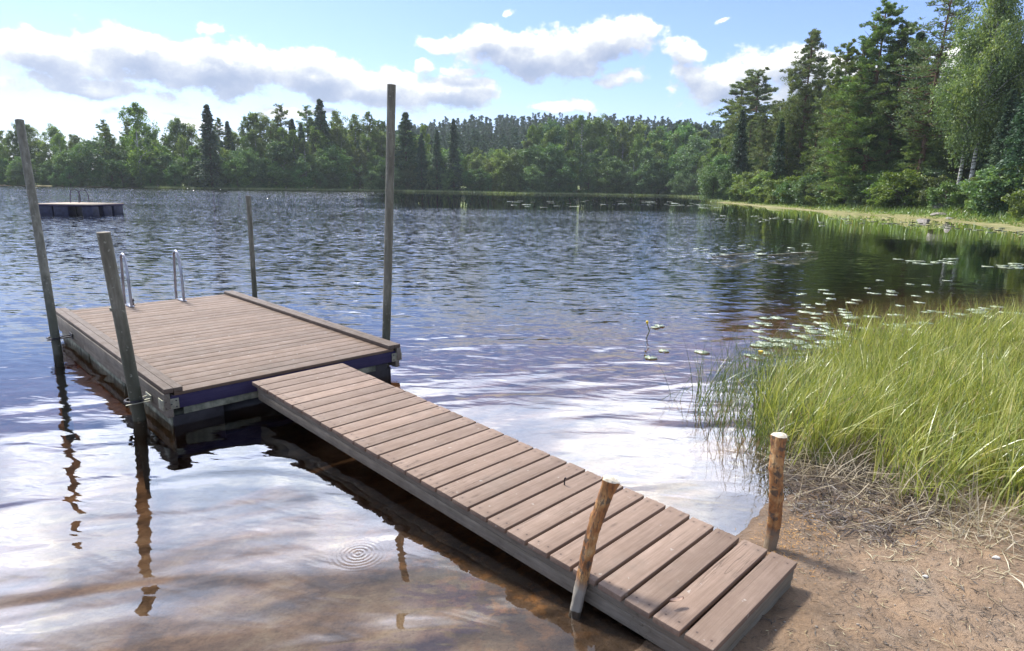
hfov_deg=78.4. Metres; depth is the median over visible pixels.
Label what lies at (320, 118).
spruce tree
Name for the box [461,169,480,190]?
leafy tree
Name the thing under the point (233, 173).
leafy tree
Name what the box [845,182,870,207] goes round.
shrub
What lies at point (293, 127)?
spruce tree
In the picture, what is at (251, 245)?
mooring pole
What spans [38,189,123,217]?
swimming raft
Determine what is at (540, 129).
birch tree
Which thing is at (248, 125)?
birch tree
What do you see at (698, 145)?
leafy tree
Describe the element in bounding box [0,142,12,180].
birch tree
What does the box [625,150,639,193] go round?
birch tree
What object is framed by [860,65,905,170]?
spruce tree
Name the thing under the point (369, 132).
pine tree
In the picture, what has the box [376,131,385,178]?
birch tree
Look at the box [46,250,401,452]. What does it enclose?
swimming platform
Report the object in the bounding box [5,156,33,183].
leafy tree
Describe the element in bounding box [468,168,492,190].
leafy tree
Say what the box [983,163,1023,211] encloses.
shrub
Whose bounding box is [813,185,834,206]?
shrub
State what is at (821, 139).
pine tree
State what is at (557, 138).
leafy tree
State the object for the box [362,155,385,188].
leafy tree
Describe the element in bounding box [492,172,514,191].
leafy tree
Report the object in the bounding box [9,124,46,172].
birch tree
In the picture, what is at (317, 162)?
leafy tree
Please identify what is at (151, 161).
leafy tree
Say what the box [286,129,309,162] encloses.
birch tree
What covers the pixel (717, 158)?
leafy tree
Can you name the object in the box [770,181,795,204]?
shrub
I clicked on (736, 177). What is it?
shrub
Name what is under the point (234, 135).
birch tree
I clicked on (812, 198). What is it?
shrub
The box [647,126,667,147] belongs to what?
birch tree
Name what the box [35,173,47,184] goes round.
leafy tree
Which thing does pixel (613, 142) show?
birch tree
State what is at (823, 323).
lily pad
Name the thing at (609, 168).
leafy tree
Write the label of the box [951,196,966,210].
shrub
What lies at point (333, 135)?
birch tree
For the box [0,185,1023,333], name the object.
water
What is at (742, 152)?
spruce tree
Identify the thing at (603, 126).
birch tree
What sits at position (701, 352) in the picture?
lily pad
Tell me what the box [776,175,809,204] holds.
shrub
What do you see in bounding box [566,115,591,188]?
birch tree
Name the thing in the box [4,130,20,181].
birch tree
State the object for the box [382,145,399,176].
birch tree
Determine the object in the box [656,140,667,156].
birch tree
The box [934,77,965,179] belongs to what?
pine tree
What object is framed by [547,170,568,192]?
leafy tree
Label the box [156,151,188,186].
leafy tree
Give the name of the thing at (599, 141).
birch tree
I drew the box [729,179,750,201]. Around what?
shrub
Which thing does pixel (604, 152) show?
birch tree
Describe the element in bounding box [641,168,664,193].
leafy tree
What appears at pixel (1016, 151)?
spruce tree
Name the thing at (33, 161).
birch tree
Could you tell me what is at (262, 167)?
leafy tree
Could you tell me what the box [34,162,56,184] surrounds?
leafy tree
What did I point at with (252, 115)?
birch tree
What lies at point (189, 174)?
leafy tree
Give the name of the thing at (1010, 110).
spruce tree
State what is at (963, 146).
birch tree
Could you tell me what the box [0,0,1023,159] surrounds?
sky
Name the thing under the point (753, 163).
leafy tree
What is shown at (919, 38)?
spruce tree
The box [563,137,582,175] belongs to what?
birch tree
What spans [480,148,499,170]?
leafy tree
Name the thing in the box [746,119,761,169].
pine tree
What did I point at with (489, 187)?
leafy tree
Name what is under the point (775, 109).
pine tree
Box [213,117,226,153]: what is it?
pine tree
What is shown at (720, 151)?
birch tree
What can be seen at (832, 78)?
pine tree
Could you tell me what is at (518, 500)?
gangway
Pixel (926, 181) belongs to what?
shrub
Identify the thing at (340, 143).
birch tree
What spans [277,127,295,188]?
birch tree
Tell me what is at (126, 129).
pine tree
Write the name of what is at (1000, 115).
pine tree
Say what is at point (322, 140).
birch tree
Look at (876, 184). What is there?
shrub
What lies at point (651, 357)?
lily pad
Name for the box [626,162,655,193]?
leafy tree
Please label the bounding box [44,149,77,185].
leafy tree
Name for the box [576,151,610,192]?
leafy tree
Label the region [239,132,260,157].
birch tree
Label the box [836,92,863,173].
spruce tree
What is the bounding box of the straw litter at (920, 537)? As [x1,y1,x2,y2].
[783,476,1023,605]
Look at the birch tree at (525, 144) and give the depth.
155.10 m
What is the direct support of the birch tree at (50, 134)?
on the ground at (288, 534)
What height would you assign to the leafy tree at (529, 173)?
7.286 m
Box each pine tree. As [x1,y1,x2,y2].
[66,135,79,158]
[93,119,115,157]
[94,127,116,164]
[119,118,132,150]
[160,134,171,149]
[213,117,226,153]
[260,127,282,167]
[271,104,296,147]
[295,105,314,185]
[308,129,321,183]
[355,111,385,156]
[372,120,385,157]
[378,120,386,175]
[705,80,762,155]
[719,67,778,145]
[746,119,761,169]
[747,113,775,176]
[748,108,788,171]
[762,28,831,176]
[763,99,784,171]
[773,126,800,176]
[793,111,824,175]
[800,65,832,157]
[800,88,837,162]
[801,38,858,179]
[805,45,884,196]
[807,74,839,155]
[814,0,933,203]
[816,77,848,178]
[846,19,939,185]
[877,0,982,175]
[895,108,944,188]
[896,52,956,178]
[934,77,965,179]
[936,111,986,186]
[942,65,981,179]
[947,109,983,179]
[968,50,1023,176]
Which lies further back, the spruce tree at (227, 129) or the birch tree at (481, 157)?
the birch tree at (481, 157)
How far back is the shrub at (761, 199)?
78.92 m
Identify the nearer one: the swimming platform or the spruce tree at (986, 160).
the swimming platform
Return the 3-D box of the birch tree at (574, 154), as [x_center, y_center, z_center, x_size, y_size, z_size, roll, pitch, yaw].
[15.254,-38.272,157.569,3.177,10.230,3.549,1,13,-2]
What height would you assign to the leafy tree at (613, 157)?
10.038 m
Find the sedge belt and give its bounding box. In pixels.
[144,186,722,201]
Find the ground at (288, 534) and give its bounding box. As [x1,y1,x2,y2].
[0,148,1023,650]
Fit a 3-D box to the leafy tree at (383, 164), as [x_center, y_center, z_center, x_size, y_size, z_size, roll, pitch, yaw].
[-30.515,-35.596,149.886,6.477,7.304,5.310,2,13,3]
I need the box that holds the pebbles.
[760,482,1019,650]
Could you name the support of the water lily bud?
in the water
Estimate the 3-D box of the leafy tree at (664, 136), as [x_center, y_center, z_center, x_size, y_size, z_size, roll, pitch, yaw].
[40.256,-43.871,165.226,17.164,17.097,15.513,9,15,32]
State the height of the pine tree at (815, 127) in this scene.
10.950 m
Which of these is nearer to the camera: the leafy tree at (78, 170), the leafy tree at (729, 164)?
the leafy tree at (729, 164)
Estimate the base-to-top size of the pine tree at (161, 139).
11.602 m
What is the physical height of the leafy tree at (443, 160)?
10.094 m
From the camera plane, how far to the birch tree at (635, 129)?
163.16 m
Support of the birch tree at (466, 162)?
on the ground at (288, 534)
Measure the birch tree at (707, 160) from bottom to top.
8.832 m
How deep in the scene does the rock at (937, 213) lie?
47.52 m
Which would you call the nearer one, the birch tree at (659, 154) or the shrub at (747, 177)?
the shrub at (747, 177)
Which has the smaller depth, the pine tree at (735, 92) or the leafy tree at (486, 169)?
the pine tree at (735, 92)
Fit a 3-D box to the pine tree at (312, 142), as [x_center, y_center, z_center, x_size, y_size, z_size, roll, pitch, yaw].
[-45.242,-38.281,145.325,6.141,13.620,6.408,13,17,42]
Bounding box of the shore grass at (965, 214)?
[698,193,1023,227]
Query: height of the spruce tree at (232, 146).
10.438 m
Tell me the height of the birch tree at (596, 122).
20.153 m
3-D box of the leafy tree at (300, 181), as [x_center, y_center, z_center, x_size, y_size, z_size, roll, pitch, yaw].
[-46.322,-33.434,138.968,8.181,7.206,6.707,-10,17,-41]
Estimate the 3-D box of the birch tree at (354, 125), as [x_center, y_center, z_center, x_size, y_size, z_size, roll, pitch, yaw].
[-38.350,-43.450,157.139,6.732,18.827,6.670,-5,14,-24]
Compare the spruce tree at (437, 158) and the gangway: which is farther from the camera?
the spruce tree at (437, 158)
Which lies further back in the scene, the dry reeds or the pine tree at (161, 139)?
the pine tree at (161, 139)
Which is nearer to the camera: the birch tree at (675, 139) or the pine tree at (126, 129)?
the pine tree at (126, 129)
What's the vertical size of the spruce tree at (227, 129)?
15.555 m
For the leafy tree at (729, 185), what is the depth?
94.69 m
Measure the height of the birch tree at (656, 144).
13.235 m
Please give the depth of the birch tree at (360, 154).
149.10 m
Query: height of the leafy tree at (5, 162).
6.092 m
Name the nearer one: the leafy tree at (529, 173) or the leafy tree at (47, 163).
the leafy tree at (47, 163)
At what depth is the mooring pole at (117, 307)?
4.82 m
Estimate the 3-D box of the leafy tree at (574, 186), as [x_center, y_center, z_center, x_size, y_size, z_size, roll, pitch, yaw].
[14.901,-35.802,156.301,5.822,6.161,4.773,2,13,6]
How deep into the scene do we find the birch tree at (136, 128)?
127.67 m
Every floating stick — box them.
[714,252,753,256]
[770,252,811,254]
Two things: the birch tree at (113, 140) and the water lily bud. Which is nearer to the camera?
the water lily bud
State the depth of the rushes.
5.53 m
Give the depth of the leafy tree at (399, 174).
150.08 m
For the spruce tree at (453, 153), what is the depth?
151.56 m
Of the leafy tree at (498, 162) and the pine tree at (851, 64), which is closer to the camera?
the pine tree at (851, 64)
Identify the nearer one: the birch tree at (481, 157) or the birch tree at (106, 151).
the birch tree at (106, 151)
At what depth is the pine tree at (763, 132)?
87.14 m
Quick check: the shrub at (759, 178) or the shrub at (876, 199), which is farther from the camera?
the shrub at (759, 178)
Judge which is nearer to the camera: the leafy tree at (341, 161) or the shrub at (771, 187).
the shrub at (771, 187)
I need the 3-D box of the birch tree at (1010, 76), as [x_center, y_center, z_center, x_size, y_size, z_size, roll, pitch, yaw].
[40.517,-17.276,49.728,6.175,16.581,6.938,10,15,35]
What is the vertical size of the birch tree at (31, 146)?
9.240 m
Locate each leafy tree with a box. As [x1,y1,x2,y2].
[0,157,11,184]
[0,173,5,184]
[4,160,33,184]
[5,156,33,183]
[10,160,37,184]
[34,159,63,184]
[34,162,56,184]
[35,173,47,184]
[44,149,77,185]
[47,172,62,185]
[63,135,123,186]
[64,142,97,185]
[69,157,93,185]
[95,158,121,186]
[109,147,155,186]
[109,159,132,187]
[118,154,135,186]
[134,149,166,185]
[155,172,175,186]
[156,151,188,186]
[163,162,184,186]
[172,145,202,186]
[180,164,201,186]
[192,158,220,186]
[210,162,233,187]
[219,147,257,182]
[220,157,256,188]
[238,147,271,187]
[251,139,311,187]
[256,165,273,187]
[286,158,319,188]
[304,148,344,188]
[316,143,361,188]
[351,172,360,188]
[359,170,382,189]
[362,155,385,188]
[372,161,395,189]
[383,168,404,189]
[420,151,464,189]
[424,153,431,167]
[428,147,474,189]
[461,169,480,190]
[465,156,483,187]
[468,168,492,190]
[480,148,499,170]
[481,174,493,191]
[482,149,516,190]
[483,159,497,190]
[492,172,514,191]
[497,166,519,190]
[503,148,528,191]
[510,145,555,191]
[511,170,528,191]
[516,164,550,192]
[521,117,588,174]
[526,148,553,191]
[542,142,583,192]
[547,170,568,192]
[563,170,581,192]
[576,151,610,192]
[587,157,626,193]
[599,154,625,192]
[603,159,628,192]
[614,165,635,193]
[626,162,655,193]
[632,145,673,192]
[641,125,672,157]
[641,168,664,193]
[651,161,683,194]
[659,120,697,157]
[659,151,685,194]
[665,171,689,195]
[669,135,710,193]
[678,172,700,195]
[696,165,728,200]
[698,153,729,198]
[711,153,741,184]
[714,162,734,199]
[717,170,737,199]
[732,127,760,163]
[745,157,760,172]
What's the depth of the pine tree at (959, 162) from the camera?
63.01 m
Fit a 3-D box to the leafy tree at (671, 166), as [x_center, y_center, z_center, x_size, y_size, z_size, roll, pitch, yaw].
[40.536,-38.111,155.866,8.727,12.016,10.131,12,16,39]
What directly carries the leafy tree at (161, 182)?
on the ground at (288, 534)
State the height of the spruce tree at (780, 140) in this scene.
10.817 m
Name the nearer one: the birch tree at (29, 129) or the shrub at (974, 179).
the shrub at (974, 179)
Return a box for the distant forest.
[330,111,779,175]
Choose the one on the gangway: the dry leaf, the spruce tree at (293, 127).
the dry leaf
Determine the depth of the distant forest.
293.26 m
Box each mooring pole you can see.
[15,119,75,439]
[96,231,157,488]
[245,196,257,297]
[382,84,395,365]
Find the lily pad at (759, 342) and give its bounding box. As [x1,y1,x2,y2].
[756,341,771,344]
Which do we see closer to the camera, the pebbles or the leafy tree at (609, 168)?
the pebbles
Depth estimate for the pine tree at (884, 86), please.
58.57 m
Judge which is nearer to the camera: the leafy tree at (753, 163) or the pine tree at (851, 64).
the pine tree at (851, 64)
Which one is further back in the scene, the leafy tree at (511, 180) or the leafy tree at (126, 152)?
the leafy tree at (511, 180)
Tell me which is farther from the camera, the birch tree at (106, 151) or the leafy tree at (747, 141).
the birch tree at (106, 151)
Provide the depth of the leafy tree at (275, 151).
136.18 m
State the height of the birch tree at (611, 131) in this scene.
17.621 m
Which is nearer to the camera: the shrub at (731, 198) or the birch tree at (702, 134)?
the shrub at (731, 198)
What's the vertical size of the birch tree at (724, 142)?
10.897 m
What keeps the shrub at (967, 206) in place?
on the ground at (288, 534)
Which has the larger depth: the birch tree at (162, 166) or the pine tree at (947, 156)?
the birch tree at (162, 166)
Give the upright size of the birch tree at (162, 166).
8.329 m
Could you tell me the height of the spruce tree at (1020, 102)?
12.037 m
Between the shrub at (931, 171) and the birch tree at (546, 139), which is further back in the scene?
the birch tree at (546, 139)
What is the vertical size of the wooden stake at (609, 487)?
0.811 m
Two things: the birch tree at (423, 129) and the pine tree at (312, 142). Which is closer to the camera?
the pine tree at (312, 142)
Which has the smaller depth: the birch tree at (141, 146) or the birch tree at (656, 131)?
the birch tree at (141, 146)
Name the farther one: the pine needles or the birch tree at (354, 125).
the birch tree at (354, 125)
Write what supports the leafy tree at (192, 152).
on the ground at (288, 534)
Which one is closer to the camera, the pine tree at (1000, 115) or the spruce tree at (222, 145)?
the pine tree at (1000, 115)
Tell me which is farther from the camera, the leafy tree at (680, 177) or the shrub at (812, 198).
the leafy tree at (680, 177)
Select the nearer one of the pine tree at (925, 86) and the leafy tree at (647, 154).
the pine tree at (925, 86)
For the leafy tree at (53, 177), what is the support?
on the ground at (288, 534)
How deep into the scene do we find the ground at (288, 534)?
4.57 m
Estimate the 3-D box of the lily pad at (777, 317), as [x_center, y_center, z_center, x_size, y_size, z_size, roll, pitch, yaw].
[3.990,-0.111,9.410,0.198,0.014,0.236,-5,15,-22]
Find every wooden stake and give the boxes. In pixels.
[568,475,619,618]
[763,432,787,550]
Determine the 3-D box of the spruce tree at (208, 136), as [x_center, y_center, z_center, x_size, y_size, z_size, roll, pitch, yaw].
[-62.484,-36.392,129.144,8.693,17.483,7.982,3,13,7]
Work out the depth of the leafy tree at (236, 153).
132.69 m
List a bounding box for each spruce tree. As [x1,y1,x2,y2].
[191,104,232,191]
[219,141,223,160]
[223,121,232,151]
[230,142,235,151]
[288,119,297,187]
[297,123,315,188]
[307,99,339,188]
[353,140,365,188]
[384,112,422,189]
[409,133,430,189]
[428,129,446,190]
[443,118,463,190]
[567,140,579,190]
[722,109,751,200]
[723,128,748,200]
[767,118,787,183]
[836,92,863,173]
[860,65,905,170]
[891,31,942,167]
[965,60,1021,180]
[969,88,1019,193]
[975,92,1023,218]
[998,87,1023,169]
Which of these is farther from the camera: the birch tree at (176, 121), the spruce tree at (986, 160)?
the birch tree at (176, 121)
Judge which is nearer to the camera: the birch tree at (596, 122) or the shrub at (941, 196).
the shrub at (941, 196)
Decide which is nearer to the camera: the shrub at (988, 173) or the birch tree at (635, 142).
the shrub at (988, 173)
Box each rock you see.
[930,212,946,215]
[932,203,942,210]
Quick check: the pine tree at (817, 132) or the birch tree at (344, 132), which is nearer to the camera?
the pine tree at (817, 132)
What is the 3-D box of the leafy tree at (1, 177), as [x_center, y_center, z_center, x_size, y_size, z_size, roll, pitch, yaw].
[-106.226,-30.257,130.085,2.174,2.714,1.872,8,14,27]
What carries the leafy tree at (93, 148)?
on the ground at (288, 534)
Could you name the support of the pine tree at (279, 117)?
on the ground at (288, 534)
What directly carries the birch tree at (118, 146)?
on the ground at (288, 534)
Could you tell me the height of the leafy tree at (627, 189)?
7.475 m
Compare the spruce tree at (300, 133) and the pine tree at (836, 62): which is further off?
the spruce tree at (300, 133)
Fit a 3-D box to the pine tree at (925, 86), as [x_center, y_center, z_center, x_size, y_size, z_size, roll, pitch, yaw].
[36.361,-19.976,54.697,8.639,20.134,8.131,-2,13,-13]
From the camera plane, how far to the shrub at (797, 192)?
68.54 m
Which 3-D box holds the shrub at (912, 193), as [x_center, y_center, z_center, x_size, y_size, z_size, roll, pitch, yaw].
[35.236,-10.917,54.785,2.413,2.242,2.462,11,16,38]
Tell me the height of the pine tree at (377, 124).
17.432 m
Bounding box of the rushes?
[649,313,869,461]
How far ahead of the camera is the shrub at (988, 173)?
44.86 m
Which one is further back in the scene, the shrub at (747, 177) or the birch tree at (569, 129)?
the birch tree at (569, 129)
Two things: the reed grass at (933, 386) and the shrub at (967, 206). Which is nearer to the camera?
the reed grass at (933, 386)
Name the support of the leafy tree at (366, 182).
on the ground at (288, 534)
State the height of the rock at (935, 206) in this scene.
0.988 m
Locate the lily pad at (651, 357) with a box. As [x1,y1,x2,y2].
[645,355,656,359]
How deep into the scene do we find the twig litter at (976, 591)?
2.91 m
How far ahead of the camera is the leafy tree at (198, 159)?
131.78 m
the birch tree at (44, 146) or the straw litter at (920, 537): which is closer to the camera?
the straw litter at (920, 537)
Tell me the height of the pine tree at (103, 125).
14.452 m
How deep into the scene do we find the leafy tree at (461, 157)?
154.88 m
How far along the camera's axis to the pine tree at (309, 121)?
147.91 m
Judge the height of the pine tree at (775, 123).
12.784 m
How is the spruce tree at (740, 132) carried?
on the ground at (288, 534)
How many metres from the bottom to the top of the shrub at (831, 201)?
4.270 m
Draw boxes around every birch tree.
[0,130,11,169]
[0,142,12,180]
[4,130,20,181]
[8,121,31,161]
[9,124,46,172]
[28,143,37,168]
[31,159,38,184]
[35,123,67,161]
[35,143,51,166]
[49,133,74,177]
[66,134,84,150]
[100,148,118,180]
[106,135,118,160]
[114,136,129,160]
[117,102,162,187]
[125,131,145,163]
[146,139,164,185]
[149,149,164,186]
[158,146,172,167]
[160,117,192,183]
[163,120,182,183]
[174,134,189,186]
[176,124,197,163]
[191,138,204,183]
[219,148,241,185]
[223,130,244,171]
[235,116,256,153]
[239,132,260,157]
[244,129,263,184]
[246,111,263,150]
[254,112,279,181]
[274,141,294,186]
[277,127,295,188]
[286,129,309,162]
[294,138,314,187]
[302,120,319,147]
[309,126,336,183]
[324,123,352,164]
[328,111,354,164]
[335,133,351,188]
[339,127,349,156]
[346,112,369,180]
[349,147,372,188]
[355,134,379,169]
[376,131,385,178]
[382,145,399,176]
[420,125,430,150]
[462,154,471,173]
[470,146,483,166]
[477,154,486,186]
[500,146,509,160]
[519,140,533,187]
[521,123,539,147]
[533,123,544,148]
[540,127,556,173]
[562,124,574,150]
[562,150,580,190]
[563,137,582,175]
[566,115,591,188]
[572,152,578,182]
[578,137,601,183]
[582,113,605,160]
[590,136,609,180]
[590,146,610,185]
[593,120,610,148]
[601,124,627,157]
[609,135,619,155]
[612,121,633,160]
[612,138,630,163]
[624,120,650,166]
[624,125,645,160]
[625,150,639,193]
[628,133,644,187]
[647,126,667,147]
[648,151,666,193]
[651,140,661,153]
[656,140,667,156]
[666,132,680,159]
[686,157,701,191]
[693,129,710,170]
[693,155,708,182]
[697,147,718,195]
[701,138,720,182]
[711,134,733,166]
[712,147,722,164]
[715,139,735,168]
[721,133,734,152]
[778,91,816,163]
[897,98,943,168]
[927,8,1023,186]
[945,0,1023,198]
[977,30,1023,135]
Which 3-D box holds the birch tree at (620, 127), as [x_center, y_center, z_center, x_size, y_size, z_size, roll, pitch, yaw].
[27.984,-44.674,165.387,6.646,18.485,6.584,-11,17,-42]
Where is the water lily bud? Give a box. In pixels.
[644,320,649,360]
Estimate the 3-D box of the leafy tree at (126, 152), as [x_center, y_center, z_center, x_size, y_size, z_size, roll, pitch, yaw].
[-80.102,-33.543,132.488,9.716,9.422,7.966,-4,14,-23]
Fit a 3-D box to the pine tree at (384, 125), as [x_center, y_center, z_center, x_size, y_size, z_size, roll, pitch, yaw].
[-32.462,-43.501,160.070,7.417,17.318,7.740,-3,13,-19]
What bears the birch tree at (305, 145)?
on the ground at (288, 534)
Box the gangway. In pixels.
[252,363,796,650]
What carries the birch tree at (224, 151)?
on the ground at (288, 534)
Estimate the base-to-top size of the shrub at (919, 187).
4.256 m
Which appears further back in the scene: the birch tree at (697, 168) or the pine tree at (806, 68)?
the birch tree at (697, 168)
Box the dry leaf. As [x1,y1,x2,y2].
[670,596,683,601]
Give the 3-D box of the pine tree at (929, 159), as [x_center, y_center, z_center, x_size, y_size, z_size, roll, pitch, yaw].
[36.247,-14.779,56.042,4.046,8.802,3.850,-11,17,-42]
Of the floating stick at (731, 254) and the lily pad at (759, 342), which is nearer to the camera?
the lily pad at (759, 342)
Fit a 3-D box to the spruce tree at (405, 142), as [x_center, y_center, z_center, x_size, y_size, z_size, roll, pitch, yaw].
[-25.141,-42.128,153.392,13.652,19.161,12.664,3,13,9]
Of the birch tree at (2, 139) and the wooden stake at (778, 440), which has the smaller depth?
the wooden stake at (778, 440)
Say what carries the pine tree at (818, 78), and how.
on the ground at (288, 534)
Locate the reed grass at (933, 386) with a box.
[694,291,1023,527]
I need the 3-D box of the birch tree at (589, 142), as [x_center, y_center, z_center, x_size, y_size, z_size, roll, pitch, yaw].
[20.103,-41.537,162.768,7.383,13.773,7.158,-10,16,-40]
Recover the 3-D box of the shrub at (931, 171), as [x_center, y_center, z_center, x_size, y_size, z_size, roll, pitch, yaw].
[37.052,-11.950,55.401,3.873,4.077,4.572,-2,13,-14]
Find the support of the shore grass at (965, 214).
on the ground at (288, 534)
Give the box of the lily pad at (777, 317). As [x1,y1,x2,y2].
[770,316,785,319]
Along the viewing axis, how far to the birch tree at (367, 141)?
152.96 m
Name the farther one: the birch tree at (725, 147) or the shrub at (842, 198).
the birch tree at (725, 147)
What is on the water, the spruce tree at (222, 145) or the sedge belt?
the sedge belt
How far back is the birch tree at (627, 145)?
162.22 m
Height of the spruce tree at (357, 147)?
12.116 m
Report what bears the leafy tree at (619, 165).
on the ground at (288, 534)
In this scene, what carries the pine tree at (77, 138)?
on the ground at (288, 534)
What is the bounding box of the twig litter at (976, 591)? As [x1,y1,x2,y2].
[736,466,1023,650]
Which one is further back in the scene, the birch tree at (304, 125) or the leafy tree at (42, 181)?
the birch tree at (304, 125)
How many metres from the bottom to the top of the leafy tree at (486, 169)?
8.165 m
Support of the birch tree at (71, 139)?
on the ground at (288, 534)
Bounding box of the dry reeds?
[705,403,1023,570]
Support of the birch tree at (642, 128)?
on the ground at (288, 534)
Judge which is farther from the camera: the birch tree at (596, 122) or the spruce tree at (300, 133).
the birch tree at (596, 122)
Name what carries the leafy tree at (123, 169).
on the ground at (288, 534)
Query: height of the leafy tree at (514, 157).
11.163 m
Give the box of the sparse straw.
[759,486,1023,650]
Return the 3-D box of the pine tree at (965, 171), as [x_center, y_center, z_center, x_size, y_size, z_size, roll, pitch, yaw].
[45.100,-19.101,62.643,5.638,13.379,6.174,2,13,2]
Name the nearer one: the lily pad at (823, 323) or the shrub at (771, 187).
the lily pad at (823, 323)
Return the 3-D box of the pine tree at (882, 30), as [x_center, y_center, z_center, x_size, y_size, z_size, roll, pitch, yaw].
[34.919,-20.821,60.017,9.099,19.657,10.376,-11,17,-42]
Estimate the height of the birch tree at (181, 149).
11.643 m
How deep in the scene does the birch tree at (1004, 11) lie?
47.79 m
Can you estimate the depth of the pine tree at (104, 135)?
131.93 m
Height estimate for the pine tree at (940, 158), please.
14.565 m
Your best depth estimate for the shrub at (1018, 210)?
40.48 m
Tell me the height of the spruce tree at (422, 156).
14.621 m
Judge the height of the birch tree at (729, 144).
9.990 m
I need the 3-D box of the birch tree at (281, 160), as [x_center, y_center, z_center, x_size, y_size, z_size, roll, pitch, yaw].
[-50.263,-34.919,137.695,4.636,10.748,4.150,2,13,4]
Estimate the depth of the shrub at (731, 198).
89.95 m
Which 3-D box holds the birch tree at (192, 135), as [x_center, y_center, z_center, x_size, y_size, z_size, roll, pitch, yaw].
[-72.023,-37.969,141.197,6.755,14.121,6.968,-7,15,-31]
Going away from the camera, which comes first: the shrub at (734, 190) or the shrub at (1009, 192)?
the shrub at (1009, 192)
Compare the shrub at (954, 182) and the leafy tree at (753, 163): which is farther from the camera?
the leafy tree at (753, 163)
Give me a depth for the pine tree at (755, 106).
104.28 m
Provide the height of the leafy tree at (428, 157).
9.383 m
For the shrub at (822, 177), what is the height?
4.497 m
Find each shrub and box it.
[725,184,741,201]
[727,173,745,200]
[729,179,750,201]
[733,169,766,201]
[738,171,784,202]
[754,183,774,202]
[758,178,783,203]
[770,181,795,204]
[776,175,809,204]
[783,173,823,205]
[804,185,822,206]
[806,172,827,182]
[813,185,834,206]
[821,170,870,206]
[831,182,851,205]
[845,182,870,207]
[848,174,883,206]
[861,170,907,206]
[862,190,879,207]
[866,188,895,208]
[868,168,928,209]
[900,188,929,208]
[910,165,946,188]
[912,166,956,186]
[915,174,951,208]
[924,180,956,205]
[924,180,970,209]
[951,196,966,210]
[958,165,1023,214]
[964,194,981,210]
[969,174,986,193]
[976,178,1023,210]
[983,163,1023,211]
[1001,177,1023,219]
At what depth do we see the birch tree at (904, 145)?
59.01 m
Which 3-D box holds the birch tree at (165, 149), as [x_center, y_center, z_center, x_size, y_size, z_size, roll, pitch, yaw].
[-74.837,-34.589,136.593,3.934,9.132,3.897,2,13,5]
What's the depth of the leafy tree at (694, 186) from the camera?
146.07 m
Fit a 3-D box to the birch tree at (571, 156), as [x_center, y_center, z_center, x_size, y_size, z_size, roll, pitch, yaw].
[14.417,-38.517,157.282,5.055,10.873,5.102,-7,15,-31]
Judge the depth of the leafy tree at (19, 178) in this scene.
128.82 m
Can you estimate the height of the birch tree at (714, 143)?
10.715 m
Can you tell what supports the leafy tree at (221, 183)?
on the ground at (288, 534)
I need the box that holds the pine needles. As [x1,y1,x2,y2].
[751,504,841,583]
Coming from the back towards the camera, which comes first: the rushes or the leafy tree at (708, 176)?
the leafy tree at (708, 176)
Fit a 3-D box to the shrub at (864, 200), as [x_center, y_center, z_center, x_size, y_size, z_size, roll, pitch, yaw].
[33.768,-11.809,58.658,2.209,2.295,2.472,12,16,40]
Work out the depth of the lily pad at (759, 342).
7.88 m
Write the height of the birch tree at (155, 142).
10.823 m
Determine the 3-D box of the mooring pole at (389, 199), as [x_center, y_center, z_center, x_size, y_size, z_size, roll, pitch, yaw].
[-1.312,-0.180,6.537,0.335,4.419,0.093,-9,16,-37]
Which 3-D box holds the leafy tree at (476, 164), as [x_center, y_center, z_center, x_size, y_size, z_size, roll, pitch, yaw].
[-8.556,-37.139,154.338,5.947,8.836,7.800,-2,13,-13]
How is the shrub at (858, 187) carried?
on the ground at (288, 534)
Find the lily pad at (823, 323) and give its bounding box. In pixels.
[813,321,829,324]
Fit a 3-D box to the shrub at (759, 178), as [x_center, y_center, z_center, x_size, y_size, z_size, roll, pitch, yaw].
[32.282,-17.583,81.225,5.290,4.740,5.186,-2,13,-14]
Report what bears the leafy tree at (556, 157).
on the ground at (288, 534)
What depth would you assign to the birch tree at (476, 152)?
163.26 m
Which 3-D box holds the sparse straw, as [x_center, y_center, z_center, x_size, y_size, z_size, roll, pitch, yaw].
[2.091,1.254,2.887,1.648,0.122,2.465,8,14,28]
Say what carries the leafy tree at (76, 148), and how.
on the ground at (288, 534)
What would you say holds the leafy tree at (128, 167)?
on the ground at (288, 534)
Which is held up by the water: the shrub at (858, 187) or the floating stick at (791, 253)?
the floating stick at (791, 253)
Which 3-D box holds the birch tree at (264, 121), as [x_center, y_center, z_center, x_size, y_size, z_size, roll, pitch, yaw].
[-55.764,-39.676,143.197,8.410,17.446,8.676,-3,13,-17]
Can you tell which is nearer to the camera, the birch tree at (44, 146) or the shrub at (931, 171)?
the shrub at (931, 171)
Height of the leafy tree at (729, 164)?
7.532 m
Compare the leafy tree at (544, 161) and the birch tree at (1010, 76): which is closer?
the birch tree at (1010, 76)
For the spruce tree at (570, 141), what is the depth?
160.28 m
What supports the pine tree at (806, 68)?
on the ground at (288, 534)
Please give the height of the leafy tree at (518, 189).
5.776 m
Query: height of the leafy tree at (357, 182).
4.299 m
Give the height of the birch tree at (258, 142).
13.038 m
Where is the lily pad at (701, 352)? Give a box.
[694,350,709,353]
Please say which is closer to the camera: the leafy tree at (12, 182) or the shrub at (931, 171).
the shrub at (931, 171)
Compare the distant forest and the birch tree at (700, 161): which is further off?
the distant forest
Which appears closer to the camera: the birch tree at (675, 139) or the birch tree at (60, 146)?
the birch tree at (60, 146)
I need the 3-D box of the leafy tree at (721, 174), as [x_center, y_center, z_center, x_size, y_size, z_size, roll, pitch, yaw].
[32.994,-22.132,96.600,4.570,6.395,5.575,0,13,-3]
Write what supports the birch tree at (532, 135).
on the ground at (288, 534)

